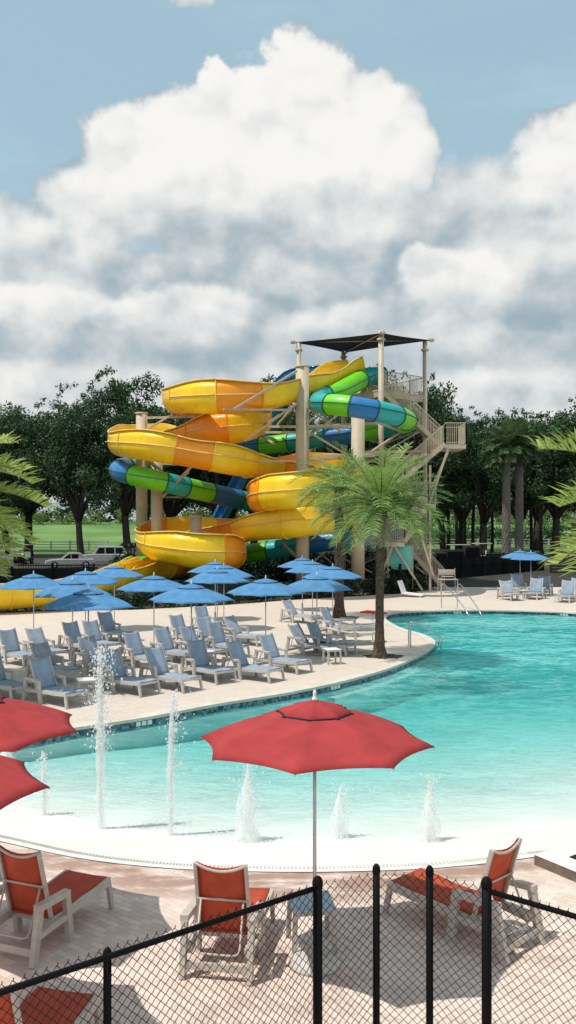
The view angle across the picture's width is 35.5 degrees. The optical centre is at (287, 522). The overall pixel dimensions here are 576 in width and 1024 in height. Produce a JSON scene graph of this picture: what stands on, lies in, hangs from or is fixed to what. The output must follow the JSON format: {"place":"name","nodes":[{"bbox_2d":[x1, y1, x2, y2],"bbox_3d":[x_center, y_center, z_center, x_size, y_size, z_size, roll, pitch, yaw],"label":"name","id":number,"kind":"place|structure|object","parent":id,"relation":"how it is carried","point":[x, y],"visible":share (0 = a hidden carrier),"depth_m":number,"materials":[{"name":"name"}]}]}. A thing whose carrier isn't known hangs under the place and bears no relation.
{"place":"outdoors","nodes":[
{"label":"outdoors","id":0,"kind":"place"},
{"bbox_2d":[0,672,402,761],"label":"pool wall","id":1,"kind":"structure","parent":0,"point":[152,736],"depth_m":23.71,"materials":[{"name":"blue paint"}]},
{"bbox_2d":[0,611,575,752],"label":"pool tile band","id":2,"kind":"object","parent":1,"relation":"attached to","point":[125,727],"visible":0.62,"depth_m":26.09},
{"bbox_2d":[0,672,575,872],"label":"pool floor","id":3,"kind":"structure","parent":0,"point":[501,740],"depth_m":20.40,"materials":[{"name":"teal paint"}]},
{"bbox_2d":[326,672,441,712],"bbox_3d":[3.885,6.070,32.147,0.919,1.260,9.916,0,0,29],"label":"pool bench","id":4,"kind":"object","parent":3,"relation":"on","point":[389,691],"visible":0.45,"depth_m":30.43,"materials":[{"name":"teal paint"}]},
{"bbox_2d":[0,794,575,871],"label":"pool beach","id":5,"kind":"structure","parent":0,"point":[479,834],"depth_m":14.98,"materials":[{"name":"white paint"}]},
{"bbox_2d":[0,834,548,868],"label":"drain grate","id":6,"kind":"object","parent":5,"relation":"on","point":[166,863],"visible":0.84,"depth_m":13.54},
{"bbox_2d":[0,519,575,611],"bbox_3d":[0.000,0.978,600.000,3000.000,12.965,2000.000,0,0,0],"label":"terrain","id":7,"kind":"structure","parent":0,"point":[111,532],"depth_m":120.68,"materials":[{"name":"plant"}]},
{"bbox_2d":[0,425,46,518],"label":"oak tree","id":8,"kind":"object","parent":7,"relation":"on","point":[10,503],"visible":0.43,"depth_m":106.73,"materials":[{"name":"green plant"}]},
{"bbox_2d":[0,563,94,582],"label":"black fence","id":9,"kind":"object","parent":7,"relation":"on","point":[52,573],"visible":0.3,"depth_m":57.90,"materials":[{"name":"plastic"}]},
{"bbox_2d":[0,400,111,555],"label":"oak tree","id":10,"kind":"object","parent":7,"relation":"on","point":[17,420],"visible":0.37,"depth_m":110.12,"materials":[{"name":"green plant"}]},
{"bbox_2d":[45,552,94,567],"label":"parked car","id":11,"kind":"object","parent":7,"relation":"on","point":[74,558],"visible":0.8,"depth_m":83.25,"materials":[{"name":"white paint"}]},
{"bbox_2d":[17,383,126,553],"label":"oak tree","id":12,"kind":"object","parent":7,"relation":"on","point":[65,443],"visible":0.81,"depth_m":102.19,"materials":[{"name":"green plant"}]},
{"bbox_2d":[83,546,128,561],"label":"parked car","id":13,"kind":"object","parent":7,"relation":"on","point":[102,553],"visible":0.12,"depth_m":87.20,"materials":[{"name":"white paint"}]},
{"bbox_2d":[70,365,177,555],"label":"oak tree","id":14,"kind":"object","parent":7,"relation":"on","point":[127,501],"visible":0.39,"depth_m":104.85,"materials":[{"name":"green plant"}]},
{"bbox_2d":[135,412,147,555],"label":"slide column","id":15,"kind":"structure","parent":7,"relation":"on","point":[141,494],"depth_m":69.11,"materials":[{"name":"beige paint"}]},
{"bbox_2d":[0,581,292,611],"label":"hedge","id":16,"kind":"object","parent":7,"relation":"on","point":[133,599],"visible":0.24,"depth_m":53.93,"materials":[{"name":"green plant"}]},
{"bbox_2d":[151,462,163,592],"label":"slide column","id":17,"kind":"structure","parent":7,"relation":"on","point":[156,512],"depth_m":65.62,"materials":[{"name":"beige paint"}]},
{"bbox_2d":[103,402,230,516],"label":"oak tree","id":18,"kind":"object","parent":7,"relation":"on","point":[172,509],"visible":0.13,"depth_m":115.73,"materials":[{"name":"green plant"}]},
{"bbox_2d":[163,378,253,513],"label":"oak tree","id":19,"kind":"object","parent":7,"relation":"on","point":[219,478],"visible":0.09,"depth_m":112.16,"materials":[{"name":"green plant"}]},
{"bbox_2d":[251,557,291,581],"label":"shrub","id":20,"kind":"object","parent":7,"relation":"on","point":[274,564],"visible":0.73,"depth_m":72.92,"materials":[{"name":"green plant"}]},
{"bbox_2d":[0,587,575,1023],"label":"pool deck","id":21,"kind":"structure","parent":7,"relation":"on","point":[148,901],"depth_m":11.48,"materials":[{"name":"concrete"}]},
{"bbox_2d":[0,628,33,667],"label":"sun lounger","id":22,"kind":"object","parent":21,"relation":"on","point":[10,644],"visible":0.97,"depth_m":32.93,"materials":[{"name":"fabric"}]},
{"bbox_2d":[0,653,35,698],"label":"sun lounger","id":23,"kind":"object","parent":21,"relation":"on","point":[11,684],"visible":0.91,"depth_m":26.59,"materials":[{"name":"fabric"}]},
{"bbox_2d":[0,755,49,809],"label":"patio umbrella","id":24,"kind":"object","parent":21,"relation":"on","point":[18,780],"visible":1,"depth_m":8.49,"materials":[{"name":"red fabric"}]},
{"bbox_2d":[0,406,58,579],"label":"palm tree","id":25,"kind":"object","parent":21,"relation":"on","point":[12,522],"visible":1,"depth_m":27.61,"materials":[{"name":"green plant"}]},
{"bbox_2d":[0,571,60,648],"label":"patio umbrella","id":26,"kind":"object","parent":21,"relation":"on","point":[33,581],"visible":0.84,"depth_m":35.32,"materials":[{"name":"blue fabric"}]},
{"bbox_2d":[0,695,77,753],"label":"patio umbrella","id":27,"kind":"object","parent":21,"relation":"on","point":[23,724],"visible":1,"depth_m":10.72,"materials":[{"name":"red fabric"}]},
{"bbox_2d":[22,626,70,660],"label":"sun lounger","id":28,"kind":"object","parent":21,"relation":"on","point":[36,636],"visible":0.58,"depth_m":33.92,"materials":[{"name":"fabric"}]},
{"bbox_2d":[0,986,101,1023],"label":"sun lounger","id":29,"kind":"object","parent":21,"relation":"on","point":[40,1006],"visible":0.67,"depth_m":8.69,"materials":[{"name":"fabric"}]},
{"bbox_2d":[25,641,84,676],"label":"sun lounger","id":30,"kind":"object","parent":21,"relation":"on","point":[41,650],"visible":0.69,"depth_m":29.69,"materials":[{"name":"fabric"}]},
{"bbox_2d":[21,656,90,708],"bbox_3d":[-6.561,4.507,25.524,2.100,1.210,0.952,0,0,41],"label":"sun lounger","id":31,"kind":"object","parent":21,"relation":"on","point":[45,676],"visible":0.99,"depth_m":25.76,"materials":[{"name":"fabric"}]},
{"bbox_2d":[0,845,114,968],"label":"sun lounger","id":32,"kind":"object","parent":21,"relation":"on","point":[34,895],"visible":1,"depth_m":10.82,"materials":[{"name":"fabric"}]},
{"bbox_2d":[32,577,112,665],"bbox_3d":[-7.694,3.514,32.167,2.727,3.168,2.727,0,0,-21],"label":"patio umbrella","id":33,"kind":"object","parent":21,"relation":"on","point":[65,588],"visible":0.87,"depth_m":31.66,"materials":[{"name":"blue fabric"}]},
{"bbox_2d":[57,621,105,653],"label":"sun lounger","id":34,"kind":"object","parent":21,"relation":"on","point":[67,628],"visible":0.66,"depth_m":35.32,"materials":[{"name":"fabric"}]},
{"bbox_2d":[0,556,169,610],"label":"slide runout","id":35,"kind":"object","parent":21,"relation":"on","point":[15,599],"visible":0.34,"depth_m":51.31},
{"bbox_2d":[42,585,134,689],"bbox_3d":[-6.145,3.514,27.730,2.727,3.168,2.727,0,0,28],"label":"patio umbrella","id":36,"kind":"object","parent":21,"relation":"on","point":[88,599],"visible":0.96,"depth_m":27.09,"materials":[{"name":"blue fabric"}]},
{"bbox_2d":[58,568,119,633],"bbox_3d":[-8.608,3.514,38.294,2.727,3.168,2.727,0,0,-41],"label":"patio umbrella","id":37,"kind":"object","parent":21,"relation":"on","point":[89,578],"visible":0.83,"depth_m":37.74,"materials":[{"name":"blue fabric"}]},
{"bbox_2d":[72,635,127,677],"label":"sun lounger","id":38,"kind":"object","parent":21,"relation":"on","point":[83,643],"visible":0.65,"depth_m":30.77,"materials":[{"name":"fabric"}]},
{"bbox_2d":[77,619,124,653],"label":"sun lounger","id":39,"kind":"object","parent":21,"relation":"on","point":[94,628],"visible":0.7,"depth_m":35.92,"materials":[{"name":"fabric"}]},
{"bbox_2d":[97,611,133,641],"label":"sun lounger","id":40,"kind":"object","parent":21,"relation":"on","point":[107,624],"visible":0.89,"depth_m":39.39,"materials":[{"name":"fabric"}]},
{"bbox_2d":[94,563,144,629],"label":"patio umbrella","id":41,"kind":"object","parent":21,"relation":"on","point":[114,571],"visible":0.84,"depth_m":42.49,"materials":[{"name":"blue fabric"}]},
{"bbox_2d":[95,648,160,697],"bbox_3d":[-4.830,4.507,27.164,2.100,1.210,0.952,0,0,40],"label":"sun lounger","id":42,"kind":"object","parent":21,"relation":"on","point":[119,667],"visible":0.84,"depth_m":27.36,"materials":[{"name":"fabric"}]},
{"bbox_2d":[119,630,173,668],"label":"sun lounger","id":43,"kind":"object","parent":21,"relation":"on","point":[135,646],"visible":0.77,"depth_m":32.03,"materials":[{"name":"fabric"}]},
{"bbox_2d":[116,573,182,647],"bbox_3d":[-5.203,3.514,34.964,2.727,3.168,2.727,0,0,-29],"label":"patio umbrella","id":44,"kind":"object","parent":21,"relation":"on","point":[153,583],"visible":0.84,"depth_m":34.29,"materials":[{"name":"blue fabric"}]},
{"bbox_2d":[150,626,188,665],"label":"sun lounger","id":45,"kind":"object","parent":21,"relation":"on","point":[163,636],"visible":0.77,"depth_m":33.39,"materials":[{"name":"fabric"}]},
{"bbox_2d":[139,645,202,693],"bbox_3d":[-3.619,4.507,27.783,2.100,1.210,0.952,0,0,42],"label":"sun lounger","id":46,"kind":"object","parent":21,"relation":"on","point":[157,665],"visible":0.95,"depth_m":28.02,"materials":[{"name":"fabric"}]},
{"bbox_2d":[169,613,210,643],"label":"sun lounger","id":47,"kind":"object","parent":21,"relation":"on","point":[176,621],"visible":0.52,"depth_m":38.17,"materials":[{"name":"fabric"}]},
{"bbox_2d":[148,580,234,674],"bbox_3d":[-3.233,3.514,30.156,2.727,3.168,2.727,0,0,28],"label":"patio umbrella","id":48,"kind":"object","parent":21,"relation":"on","point":[191,593],"visible":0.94,"depth_m":29.49,"materials":[{"name":"blue fabric"}]},
{"bbox_2d":[173,625,228,660],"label":"sun lounger","id":49,"kind":"object","parent":21,"relation":"on","point":[185,632],"visible":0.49,"depth_m":33.83,"materials":[{"name":"fabric"}]},
{"bbox_2d":[180,638,236,684],"bbox_3d":[-2.584,4.485,29.258,0.952,1.253,2.100,0,0,-39],"label":"sun lounger","id":50,"kind":"object","parent":21,"relation":"on","point":[199,657],"visible":1,"depth_m":29.60,"materials":[{"name":"fabric"}]},
{"bbox_2d":[185,566,249,620],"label":"patio umbrella","id":51,"kind":"object","parent":21,"relation":"on","point":[217,576],"visible":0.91,"depth_m":38.87,"materials":[{"name":"blue fabric"}]},
{"bbox_2d":[202,620,249,654],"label":"sun lounger","id":52,"kind":"object","parent":21,"relation":"on","point":[216,636],"visible":0.73,"depth_m":35.33,"materials":[{"name":"fabric"}]},
{"bbox_2d":[178,860,275,985],"bbox_3d":[-0.664,4.483,10.789,0.865,1.258,1.680,0,0,10],"label":"sun lounger","id":53,"kind":"object","parent":21,"relation":"on","point":[222,891],"visible":0.89,"depth_m":10.28,"materials":[{"name":"fabric"}]},
{"bbox_2d":[222,615,267,646],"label":"sun lounger","id":54,"kind":"object","parent":21,"relation":"on","point":[233,627],"visible":0.81,"depth_m":38.14,"materials":[{"name":"blue plastic"}]},
{"bbox_2d":[219,639,284,683],"bbox_3d":[-1.155,4.507,29.399,2.100,1.210,0.952,0,0,38],"label":"sun lounger","id":55,"kind":"object","parent":21,"relation":"on","point":[238,657],"visible":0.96,"depth_m":29.54,"materials":[{"name":"fabric"}]},
{"bbox_2d":[226,575,304,658],"bbox_3d":[-0.820,3.514,33.048,2.727,3.168,2.727,0,0,28],"label":"patio umbrella","id":56,"kind":"object","parent":21,"relation":"on","point":[265,586],"visible":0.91,"depth_m":32.37,"materials":[{"name":"blue fabric"}]},
{"bbox_2d":[253,633,312,674],"bbox_3d":[-0.173,4.507,31.086,2.100,1.210,0.952,0,0,43],"label":"sun lounger","id":57,"kind":"object","parent":21,"relation":"on","point":[270,649],"visible":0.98,"depth_m":31.32,"materials":[{"name":"fabric"}]},
{"bbox_2d":[0,863,575,1023],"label":"chain link fence","id":58,"kind":"object","parent":21,"relation":"on","point":[315,888],"visible":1,"depth_m":7.97,"materials":[{"name":"black metal"}]},
{"bbox_2d":[279,599,321,622],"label":"sun lounger","id":59,"kind":"object","parent":21,"relation":"on","point":[290,609],"visible":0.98,"depth_m":46.11,"materials":[{"name":"blue plastic"}]},
{"bbox_2d":[286,559,327,619],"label":"patio umbrella","id":60,"kind":"object","parent":21,"relation":"on","point":[310,567],"visible":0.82,"depth_m":46.76,"materials":[{"name":"blue fabric"}]},
{"bbox_2d":[286,890,337,954],"bbox_3d":[0.280,4.826,10.860,0.545,0.552,0.545,0,0,-8],"label":"side table","id":61,"kind":"object","parent":21,"relation":"on","point":[310,913],"visible":0.66,"depth_m":10.67,"materials":[{"name":"blue plastic"}]},
{"bbox_2d":[285,623,339,657],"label":"sun lounger","id":62,"kind":"object","parent":21,"relation":"on","point":[296,630],"visible":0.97,"depth_m":34.97,"materials":[{"name":"fabric"}]},
{"bbox_2d":[199,690,434,976],"bbox_3d":[0.308,3.514,10.400,2.542,3.168,2.542,0,0,33],"label":"patio umbrella","id":63,"kind":"object","parent":21,"relation":"on","point":[314,735],"visible":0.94,"depth_m":9.84,"materials":[{"name":"red fabric"}]},
{"bbox_2d":[287,572,352,654],"bbox_3d":[1.119,3.514,34.964,2.727,3.168,2.727,0,0,-3],"label":"patio umbrella","id":64,"kind":"object","parent":21,"relation":"on","point":[316,583],"visible":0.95,"depth_m":34.36,"materials":[{"name":"blue fabric"}]},
{"bbox_2d":[71,609,575,729],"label":"pool coping","id":65,"kind":"object","parent":21,"relation":"on","point":[428,646],"visible":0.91,"depth_m":27.98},
{"bbox_2d":[303,621,357,656],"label":"sun lounger","id":66,"kind":"object","parent":21,"relation":"on","point":[312,628],"visible":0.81,"depth_m":35.20,"materials":[{"name":"fabric"}]},
{"bbox_2d":[302,564,362,631],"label":"patio umbrella","id":67,"kind":"object","parent":21,"relation":"on","point":[332,572],"visible":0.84,"depth_m":41.75,"materials":[{"name":"blue fabric"}]},
{"bbox_2d":[317,607,362,633],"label":"sun lounger","id":68,"kind":"object","parent":21,"relation":"on","point":[327,617],"visible":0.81,"depth_m":40.98,"materials":[{"name":"fabric"}]},
{"bbox_2d":[295,330,466,591],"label":"slide tower","id":69,"kind":"structure","parent":21,"relation":"on","point":[394,395],"depth_m":67.97,"materials":[{"name":"beige metal"}]},
{"bbox_2d":[107,356,364,579],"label":"yellow water slide","id":70,"kind":"object","parent":69,"relation":"attached to","point":[210,435],"visible":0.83,"depth_m":61.33,"materials":[{"name":"plastic"}]},
{"bbox_2d":[108,367,418,563],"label":"tube water slide","id":71,"kind":"object","parent":69,"relation":"attached to","point":[338,398],"visible":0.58,"depth_m":66.01,"materials":[{"name":"plastic"}]},
{"bbox_2d":[212,365,319,518],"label":"blue water slide","id":72,"kind":"object","parent":71,"relation":"attached to","point":[235,482],"visible":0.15,"depth_m":73.27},
{"bbox_2d":[290,331,433,353],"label":"shade canopy","id":73,"kind":"object","parent":69,"relation":"attached to","point":[355,343],"visible":0.94,"depth_m":70.91,"materials":[{"name":"black fabric"}]},
{"bbox_2d":[389,545,412,588],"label":"teal panel","id":74,"kind":"object","parent":69,"relation":"attached to","point":[406,553],"visible":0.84,"depth_m":66.87,"materials":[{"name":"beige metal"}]},
{"bbox_2d":[362,654,402,658],"bbox_3d":[3.634,5.075,34.285,1.564,0.070,1.219,0,0,0],"label":"mulch bed","id":75,"kind":"object","parent":21,"relation":"on","point":[390,656],"visible":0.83,"depth_m":34.08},
{"bbox_2d":[305,440,453,657],"bbox_3d":[3.450,0.947,34.133,5.760,8.307,5.638,0,0,0],"label":"palm tree","id":76,"kind":"object","parent":75,"relation":"on","point":[379,492],"visible":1,"depth_m":33.66,"materials":[{"name":"green plant"}]},
{"bbox_2d":[382,837,545,965],"bbox_3d":[2.157,4.483,11.317,0.865,1.258,1.932,0,0,-43],"label":"sun lounger","id":77,"kind":"object","parent":21,"relation":"on","point":[499,868],"visible":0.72,"depth_m":10.94,"materials":[{"name":"fabric"}]},
{"bbox_2d":[522,578,546,599],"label":"sun lounger","id":78,"kind":"object","parent":21,"relation":"on","point":[536,587],"visible":1,"depth_m":60.66,"materials":[{"name":"fabric"}]},
{"bbox_2d":[534,840,575,881],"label":"planter","id":79,"kind":"object","parent":21,"relation":"on","point":[560,860],"visible":1,"depth_m":13.27,"materials":[{"name":"white paint"}]},
{"bbox_2d":[554,580,575,602],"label":"sun lounger","id":80,"kind":"object","parent":21,"relation":"on","point":[567,590],"visible":1,"depth_m":58.45,"materials":[{"name":"fabric"}]},
{"bbox_2d":[3,464,575,521],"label":"wood","id":81,"kind":"object","parent":7,"relation":"on","point":[111,509],"visible":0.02,"depth_m":232.66,"materials":[{"name":"green plant"}]},
{"bbox_2d":[246,373,336,482],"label":"oak tree","id":82,"kind":"object","parent":7,"relation":"on","point":[290,419],"visible":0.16,"depth_m":107.58,"materials":[{"name":"green plant"}]},
{"bbox_2d":[14,504,575,524],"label":"roadside brush","id":83,"kind":"object","parent":7,"relation":"on","point":[39,516],"visible":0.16,"depth_m":207.18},
{"bbox_2d":[295,364,311,595],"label":"slide column","id":84,"kind":"structure","parent":7,"relation":"on","point":[302,441],"depth_m":63.08,"materials":[{"name":"metal"}]},
{"bbox_2d":[145,370,423,557],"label":"slide bracing","id":85,"kind":"object","parent":84,"relation":"attached to","point":[266,425],"visible":0.6,"depth_m":63.93,"materials":[{"name":"beige metal"}]},
{"bbox_2d":[348,417,368,594],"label":"slide column","id":86,"kind":"structure","parent":7,"relation":"on","point":[358,448],"depth_m":63.58,"materials":[{"name":"beige paint"}]},
{"bbox_2d":[285,571,433,598],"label":"hedge","id":87,"kind":"object","parent":7,"relation":"on","point":[420,578],"visible":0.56,"depth_m":64.19,"materials":[{"name":"green plant"}]},
{"bbox_2d":[309,363,472,519],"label":"oak tree","id":88,"kind":"object","parent":7,"relation":"on","point":[437,401],"visible":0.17,"depth_m":103.30,"materials":[{"name":"green plant"}]},
{"bbox_2d":[396,405,492,549],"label":"oak tree","id":89,"kind":"object","parent":7,"relation":"on","point":[446,475],"visible":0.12,"depth_m":110.38,"materials":[{"name":"green plant"}]},
{"bbox_2d":[422,407,556,555],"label":"oak tree","id":90,"kind":"object","parent":7,"relation":"on","point":[471,462],"visible":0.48,"depth_m":104.36,"materials":[{"name":"green plant"}]},
{"bbox_2d":[438,551,543,578],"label":"black fence","id":91,"kind":"object","parent":7,"relation":"on","point":[464,566],"visible":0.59,"depth_m":78.57,"materials":[{"name":"plastic"}]},
{"bbox_2d":[406,520,575,545],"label":"dark undergrowth","id":92,"kind":"object","parent":7,"relation":"on","point":[547,533],"visible":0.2,"depth_m":149.55,"materials":[{"name":"green plant"}]},
{"bbox_2d":[479,420,532,553],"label":"palm tree","id":93,"kind":"object","parent":7,"relation":"on","point":[505,459],"visible":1,"depth_m":91.60,"materials":[{"name":"green plant"}]},
{"bbox_2d":[469,407,569,519],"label":"oak tree","id":94,"kind":"object","parent":7,"relation":"on","point":[525,510],"visible":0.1,"depth_m":110.01,"materials":[{"name":"green plant"}]},
{"bbox_2d":[494,416,544,550],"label":"palm tree","id":95,"kind":"object","parent":7,"relation":"on","point":[519,498],"visible":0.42,"depth_m":93.62,"materials":[{"name":"plant"}]},
{"bbox_2d":[479,401,575,556],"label":"oak tree","id":96,"kind":"object","parent":7,"relation":"on","point":[556,512],"visible":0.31,"depth_m":106.17,"materials":[{"name":"green plant"}]},
{"bbox_2d":[487,411,575,550],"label":"oak tree","id":97,"kind":"object","parent":7,"relation":"on","point":[536,517],"visible":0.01,"depth_m":133.53,"materials":[{"name":"green plant"}]},
{"bbox_2d":[548,395,575,500],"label":"oak tree","id":98,"kind":"object","parent":7,"relation":"on","point":[572,459],"visible":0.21,"depth_m":107.11,"materials":[{"name":"green plant"}]},
{"bbox_2d":[0,0,575,518],"label":"sky","id":99,"kind":"structure","parent":0,"point":[190,189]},
{"bbox_2d":[387,614,575,671],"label":"pool water","id":100,"kind":"structure","parent":0,"point":[505,643],"depth_m":39.77,"materials":[{"name":"liquid"}]},
{"bbox_2d":[23,751,93,817],"bbox_3d":[-4.308,4.710,16.314,1.478,1.192,1.357,0,0,0],"label":"water jet","id":101,"kind":"object","parent":100,"relation":"on","point":[44,812],"visible":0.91,"depth_m":16.27,"materials":[{"name":"white"}]},
{"bbox_2d":[72,645,135,831],"bbox_3d":[-3.192,3.718,15.523,1.368,3.190,1.345,0,0,0],"label":"water jet","id":102,"kind":"object","parent":100,"relation":"on","point":[99,705],"visible":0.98,"depth_m":15.50,"materials":[{"name":"white"}]},
{"bbox_2d":[140,688,214,839],"bbox_3d":[-1.906,4.063,15.122,1.359,2.502,1.090,0,0,0],"label":"water jet","id":103,"kind":"object","parent":100,"relation":"on","point":[173,729],"visible":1,"depth_m":15.22,"materials":[{"name":"white"}]},
{"bbox_2d":[202,763,300,843],"bbox_3d":[-0.654,4.625,14.993,1.861,1.379,2.318,0,0,0],"label":"water jet","id":104,"kind":"object","parent":100,"relation":"on","point":[247,819],"visible":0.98,"depth_m":14.94,"materials":[{"name":"white"}]},
{"bbox_2d":[301,782,383,842],"bbox_3d":[0.890,4.847,15.099,1.697,0.943,1.607,0,0,0],"label":"water jet","id":105,"kind":"object","parent":100,"relation":"on","point":[341,833],"visible":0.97,"depth_m":15.14,"materials":[{"name":"white"}]},
{"bbox_2d":[384,773,452,842],"bbox_3d":[2.327,4.732,14.785,1.441,1.167,1.765,0,0,0],"label":"water jet","id":106,"kind":"object","parent":100,"relation":"on","point":[429,833],"visible":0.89,"depth_m":14.87,"materials":[{"name":"white"}]},
{"bbox_2d":[524,427,575,575],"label":"palm tree","id":107,"kind":"object","parent":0,"point":[548,444],"visible":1,"depth_m":14.29,"materials":[{"name":"green plant"}]},
{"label":"mulch bed","id":108,"kind":"structure","parent":0,"visible":0},
{"bbox_2d":[288,452,379,616],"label":"palm tree","id":109,"kind":"object","parent":108,"relation":"on","point":[339,609],"visible":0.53,"depth_m":48.43,"materials":[{"name":"green plant"}]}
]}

